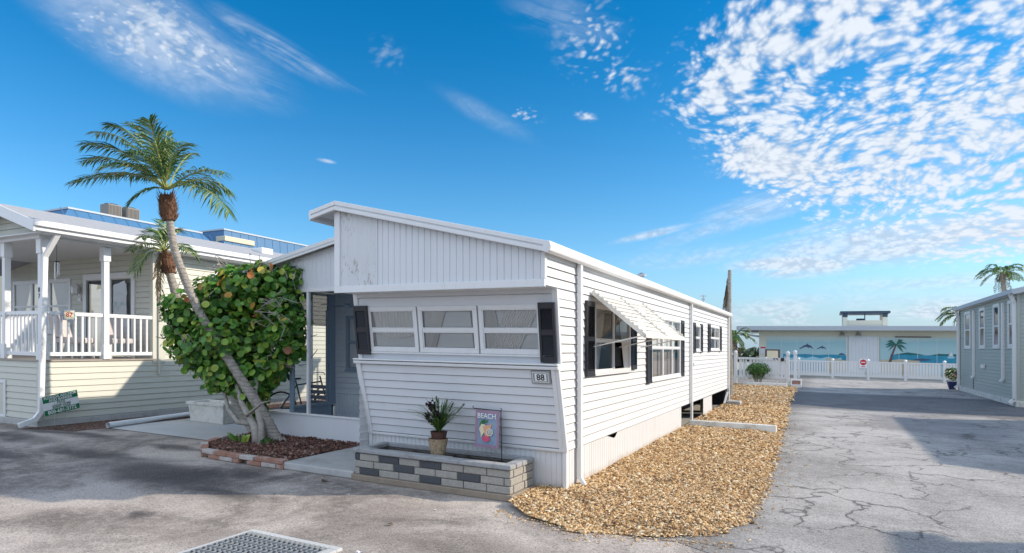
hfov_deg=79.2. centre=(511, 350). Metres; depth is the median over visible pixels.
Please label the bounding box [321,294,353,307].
ceiling fan
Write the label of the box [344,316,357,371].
window
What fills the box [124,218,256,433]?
palm tree
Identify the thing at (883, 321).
roof lookout
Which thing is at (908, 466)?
lane
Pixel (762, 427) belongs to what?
parking stop
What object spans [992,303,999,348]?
window
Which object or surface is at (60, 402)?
yard sign
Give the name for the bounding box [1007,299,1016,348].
window
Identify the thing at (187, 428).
patio path
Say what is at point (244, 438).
seedling
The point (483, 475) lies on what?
block planter
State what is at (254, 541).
storm drain
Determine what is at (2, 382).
crawl door
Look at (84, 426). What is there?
pebble path
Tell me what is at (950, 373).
flower pot
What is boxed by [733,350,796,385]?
gate fence
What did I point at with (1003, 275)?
palm tree
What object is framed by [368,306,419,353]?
window
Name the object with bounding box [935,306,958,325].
palm tree
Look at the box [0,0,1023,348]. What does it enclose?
sky
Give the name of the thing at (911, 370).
picket fence
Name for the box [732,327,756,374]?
palm tree
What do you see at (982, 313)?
window
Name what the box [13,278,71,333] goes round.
window
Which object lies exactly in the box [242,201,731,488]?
mobile home
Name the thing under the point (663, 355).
window
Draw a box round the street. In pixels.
[0,422,707,552]
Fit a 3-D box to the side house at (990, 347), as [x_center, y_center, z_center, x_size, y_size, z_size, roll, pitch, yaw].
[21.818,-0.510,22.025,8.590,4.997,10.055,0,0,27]
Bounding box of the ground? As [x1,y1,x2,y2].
[0,353,956,437]
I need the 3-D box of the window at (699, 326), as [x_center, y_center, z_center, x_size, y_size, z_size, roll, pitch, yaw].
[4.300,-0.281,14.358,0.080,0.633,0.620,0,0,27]
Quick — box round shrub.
[745,362,770,381]
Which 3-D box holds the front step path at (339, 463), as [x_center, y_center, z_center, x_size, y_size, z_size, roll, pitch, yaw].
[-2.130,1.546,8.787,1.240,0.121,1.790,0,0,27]
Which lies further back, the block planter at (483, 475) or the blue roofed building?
the blue roofed building
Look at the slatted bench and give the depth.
11.80 m
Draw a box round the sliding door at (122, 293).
[83,272,135,357]
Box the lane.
[561,374,1023,552]
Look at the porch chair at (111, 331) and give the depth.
13.82 m
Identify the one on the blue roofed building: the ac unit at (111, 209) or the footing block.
the ac unit at (111, 209)
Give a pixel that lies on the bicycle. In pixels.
(296, 386)
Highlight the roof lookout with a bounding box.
[839,311,890,325]
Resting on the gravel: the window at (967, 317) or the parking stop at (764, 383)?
the parking stop at (764, 383)
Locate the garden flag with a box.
[473,407,501,461]
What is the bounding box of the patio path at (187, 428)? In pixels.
[105,406,333,439]
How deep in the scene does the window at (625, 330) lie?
8.60 m
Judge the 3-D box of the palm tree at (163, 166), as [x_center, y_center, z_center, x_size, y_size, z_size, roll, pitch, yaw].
[-5.795,-1.212,10.208,4.015,5.535,2.309,0,0,27]
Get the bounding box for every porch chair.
[48,315,85,356]
[55,315,94,358]
[109,318,133,358]
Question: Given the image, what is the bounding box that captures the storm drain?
[178,529,341,552]
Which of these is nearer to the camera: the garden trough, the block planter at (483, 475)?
the block planter at (483, 475)
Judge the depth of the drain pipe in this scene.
12.53 m
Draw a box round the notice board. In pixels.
[765,349,779,357]
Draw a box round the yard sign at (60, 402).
[42,390,79,417]
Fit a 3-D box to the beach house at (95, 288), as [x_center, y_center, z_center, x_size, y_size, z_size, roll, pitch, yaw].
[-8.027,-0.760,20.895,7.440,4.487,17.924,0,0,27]
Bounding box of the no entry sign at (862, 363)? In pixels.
[859,359,866,367]
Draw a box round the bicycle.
[267,372,333,410]
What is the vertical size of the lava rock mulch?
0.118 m
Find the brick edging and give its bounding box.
[200,435,287,468]
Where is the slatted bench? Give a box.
[311,384,333,414]
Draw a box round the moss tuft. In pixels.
[260,438,273,443]
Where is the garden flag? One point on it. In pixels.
(486, 429)
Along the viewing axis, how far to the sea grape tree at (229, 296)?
10.32 m
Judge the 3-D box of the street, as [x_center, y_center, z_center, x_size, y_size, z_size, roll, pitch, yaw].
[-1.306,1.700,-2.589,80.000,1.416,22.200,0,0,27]
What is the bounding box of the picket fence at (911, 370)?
[765,357,956,382]
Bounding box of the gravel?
[492,383,812,551]
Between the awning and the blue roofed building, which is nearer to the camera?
the awning
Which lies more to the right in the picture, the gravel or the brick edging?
the gravel
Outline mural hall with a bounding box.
[736,326,956,379]
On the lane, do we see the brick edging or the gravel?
the gravel
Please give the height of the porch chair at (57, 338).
0.952 m
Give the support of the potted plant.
on the block planter at (483, 475)
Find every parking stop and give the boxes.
[690,420,776,432]
[743,382,786,386]
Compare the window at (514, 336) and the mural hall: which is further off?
the mural hall
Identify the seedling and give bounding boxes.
[228,433,249,441]
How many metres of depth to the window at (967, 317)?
26.61 m
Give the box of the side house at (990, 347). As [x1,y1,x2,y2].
[953,286,1023,406]
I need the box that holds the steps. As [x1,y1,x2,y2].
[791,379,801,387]
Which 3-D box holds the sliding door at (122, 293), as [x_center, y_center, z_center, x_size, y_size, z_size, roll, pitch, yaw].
[-9.554,-0.838,14.662,2.030,2.016,0.070,0,0,27]
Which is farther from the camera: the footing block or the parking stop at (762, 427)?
the footing block
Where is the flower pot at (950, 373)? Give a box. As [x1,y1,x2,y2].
[944,367,956,389]
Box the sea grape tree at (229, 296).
[156,253,316,442]
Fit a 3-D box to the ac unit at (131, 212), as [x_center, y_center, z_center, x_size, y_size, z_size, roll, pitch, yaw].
[-17.266,-6.044,27.924,0.610,0.807,0.600,0,0,27]
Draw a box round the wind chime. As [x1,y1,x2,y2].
[54,245,59,277]
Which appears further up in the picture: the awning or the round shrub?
the awning
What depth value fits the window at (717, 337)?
16.81 m
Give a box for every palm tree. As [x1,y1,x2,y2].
[64,112,285,441]
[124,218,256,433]
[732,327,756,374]
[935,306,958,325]
[974,263,1023,292]
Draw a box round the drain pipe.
[106,412,189,427]
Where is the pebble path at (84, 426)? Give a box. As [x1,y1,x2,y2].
[25,399,325,430]
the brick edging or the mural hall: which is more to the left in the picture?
the brick edging
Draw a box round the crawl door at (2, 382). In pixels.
[0,380,5,416]
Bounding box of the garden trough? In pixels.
[186,399,240,423]
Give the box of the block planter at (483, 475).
[351,441,535,502]
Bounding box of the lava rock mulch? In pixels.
[209,432,359,459]
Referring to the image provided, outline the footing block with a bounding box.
[726,400,741,404]
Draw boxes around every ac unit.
[100,203,121,216]
[122,207,139,219]
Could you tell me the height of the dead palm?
4.503 m
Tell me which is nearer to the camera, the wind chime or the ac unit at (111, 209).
the wind chime
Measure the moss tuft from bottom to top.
0.143 m
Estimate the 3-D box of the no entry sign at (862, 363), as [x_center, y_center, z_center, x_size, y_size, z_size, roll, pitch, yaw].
[20.707,0.766,36.482,0.400,0.547,0.022,0,0,27]
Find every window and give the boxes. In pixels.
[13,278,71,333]
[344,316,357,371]
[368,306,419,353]
[417,305,480,355]
[478,304,539,356]
[595,304,631,375]
[652,316,681,381]
[696,324,700,351]
[711,325,719,350]
[964,311,970,348]
[978,307,985,348]
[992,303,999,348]
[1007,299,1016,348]
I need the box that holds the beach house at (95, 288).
[0,203,325,427]
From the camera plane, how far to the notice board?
40.07 m
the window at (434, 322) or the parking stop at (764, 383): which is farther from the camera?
the parking stop at (764, 383)
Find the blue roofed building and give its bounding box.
[0,207,315,380]
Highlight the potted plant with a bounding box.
[399,396,473,455]
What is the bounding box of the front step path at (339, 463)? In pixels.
[283,447,355,478]
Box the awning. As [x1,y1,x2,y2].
[591,289,684,347]
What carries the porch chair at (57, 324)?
on the beach house at (95, 288)
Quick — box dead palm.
[722,270,732,394]

